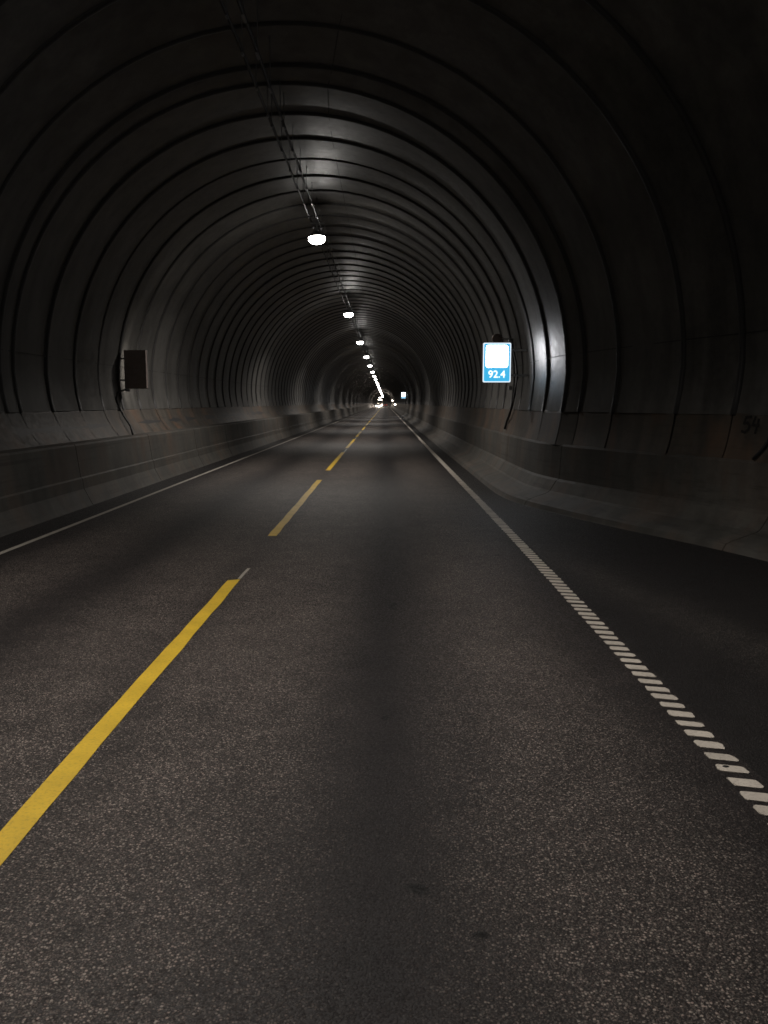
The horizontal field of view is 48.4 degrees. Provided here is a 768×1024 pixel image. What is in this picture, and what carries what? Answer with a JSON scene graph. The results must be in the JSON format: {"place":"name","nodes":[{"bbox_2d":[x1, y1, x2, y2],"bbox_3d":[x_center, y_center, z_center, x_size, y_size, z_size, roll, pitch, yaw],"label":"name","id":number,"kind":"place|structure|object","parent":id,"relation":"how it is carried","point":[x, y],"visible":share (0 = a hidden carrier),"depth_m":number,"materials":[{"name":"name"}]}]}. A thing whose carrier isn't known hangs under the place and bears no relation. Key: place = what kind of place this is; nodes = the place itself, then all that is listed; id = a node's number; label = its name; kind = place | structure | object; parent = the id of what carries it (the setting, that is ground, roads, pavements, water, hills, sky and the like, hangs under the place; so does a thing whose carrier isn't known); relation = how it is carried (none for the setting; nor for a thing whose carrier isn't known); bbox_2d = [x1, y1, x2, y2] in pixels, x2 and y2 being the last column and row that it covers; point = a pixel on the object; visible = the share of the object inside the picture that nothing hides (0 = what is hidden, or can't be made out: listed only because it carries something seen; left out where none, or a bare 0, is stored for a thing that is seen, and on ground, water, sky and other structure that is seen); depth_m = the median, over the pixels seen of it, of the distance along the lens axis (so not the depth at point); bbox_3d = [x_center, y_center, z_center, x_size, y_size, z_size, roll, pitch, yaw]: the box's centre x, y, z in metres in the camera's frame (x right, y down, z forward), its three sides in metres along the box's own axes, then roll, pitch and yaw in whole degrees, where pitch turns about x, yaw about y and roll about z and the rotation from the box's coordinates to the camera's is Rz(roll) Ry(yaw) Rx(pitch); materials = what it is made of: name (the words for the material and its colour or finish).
{"place":"outdoors","nodes":[
{"label":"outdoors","id":0,"kind":"place"},
{"bbox_2d":[0,406,375,550],"bbox_3d":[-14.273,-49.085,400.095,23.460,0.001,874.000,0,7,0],"label":"road shoulder","id":1,"kind":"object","parent":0,"point":[20,536],"visible":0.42,"depth_m":16.50},
{"bbox_2d":[0,404,375,536],"bbox_3d":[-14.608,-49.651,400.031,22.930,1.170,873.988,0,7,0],"label":"concrete barrier","id":2,"kind":"object","parent":1,"relation":"on","point":[41,484],"visible":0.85,"depth_m":17.93,"materials":[{"name":"grey concrete"}]},
{"bbox_2d":[377,399,382,406],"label":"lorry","id":3,"kind":"object","parent":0,"point":[380,401],"visible":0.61,"depth_m":417.09,"materials":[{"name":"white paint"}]},
{"bbox_2d":[0,405,767,1023],"bbox_3d":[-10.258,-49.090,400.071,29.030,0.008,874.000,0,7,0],"label":"road","id":4,"kind":"structure","parent":0,"point":[380,715],"depth_m":4.35,"materials":[{"name":"grey asphalt"}]},
{"bbox_2d":[0,0,767,462],"bbox_3d":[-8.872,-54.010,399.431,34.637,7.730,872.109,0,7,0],"label":"tunnel lining","id":5,"kind":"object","parent":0,"point":[570,196],"visible":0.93,"depth_m":14.81,"materials":[{"name":"concrete"}]},
{"bbox_2d":[115,350,148,434],"bbox_3d":[-6.168,-2.916,20.759,0.680,2.049,0.882,0,7,0],"label":"road sign","id":6,"kind":"object","parent":5,"relation":"attached to","point":[136,369],"visible":1,"depth_m":20.96,"materials":[{"name":"grey metal"}]},
{"bbox_2d":[219,0,376,378],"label":"ceiling cable run","id":7,"kind":"object","parent":5,"relation":"attached to","point":[253,39],"visible":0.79,"depth_m":14.84,"materials":[{"name":"grey metal"}]},
{"bbox_2d":[308,216,324,243],"bbox_3d":[-1.852,-7.648,23.200,0.470,0.615,1.248,0,7,0],"label":"tunnel lamp","id":8,"kind":"object","parent":7,"relation":"hanging from","point":[316,236],"visible":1,"depth_m":23.36,"materials":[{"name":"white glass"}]},
{"bbox_2d":[344,304,352,316],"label":"tunnel lamp","id":9,"kind":"object","parent":7,"relation":"hanging from","point":[348,313],"visible":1,"depth_m":43.49,"materials":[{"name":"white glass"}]},
{"bbox_2d":[401,392,407,397],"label":"lit road sign","id":10,"kind":"object","parent":5,"relation":"attached to","point":[403,394],"visible":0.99,"depth_m":124.82,"materials":[{"name":"grey plastic"}]},
{"bbox_2d":[492,334,512,341],"bbox_3d":[2.927,-4.245,20.966,0.582,0.250,0.133,0,7,-4],"label":"round wall fitting","id":11,"kind":"object","parent":5,"relation":"attached to","point":[497,338],"visible":0.84,"depth_m":20.90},
{"bbox_2d":[482,342,527,382],"bbox_3d":[2.762,-3.365,19.279,1.090,0.890,0.169,0,7,0],"label":"lit road sign","id":12,"kind":"object","parent":5,"relation":"attached to","point":[496,362],"visible":1,"depth_m":19.20,"materials":[{"name":"blue"}]},
{"bbox_2d":[504,340,517,428],"bbox_3d":[3.159,-3.195,21.309,0.222,2.280,1.080,0,7,0],"label":"wall cable","id":13,"kind":"object","parent":5,"relation":"attached to","point":[510,388],"depth_m":21.01,"materials":[{"name":"black rubber"}]},
{"bbox_2d":[752,437,767,459],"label":"loose cable","id":14,"kind":"object","parent":5,"relation":"hanging from","point":[757,454],"visible":1,"depth_m":11.26,"materials":[{"name":"black rubber"}]},
{"bbox_2d":[387,405,767,784],"bbox_3d":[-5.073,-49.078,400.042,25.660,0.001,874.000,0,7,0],"label":"lay by","id":15,"kind":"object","parent":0,"point":[687,623],"visible":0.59,"depth_m":8.23,"materials":[{"name":"asphalt"}]},
{"bbox_2d":[383,404,767,561],"bbox_3d":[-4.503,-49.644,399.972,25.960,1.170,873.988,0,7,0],"label":"concrete barrier","id":16,"kind":"object","parent":15,"relation":"on","point":[716,503],"visible":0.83,"depth_m":13.68,"materials":[{"name":"grey concrete"}]}
]}

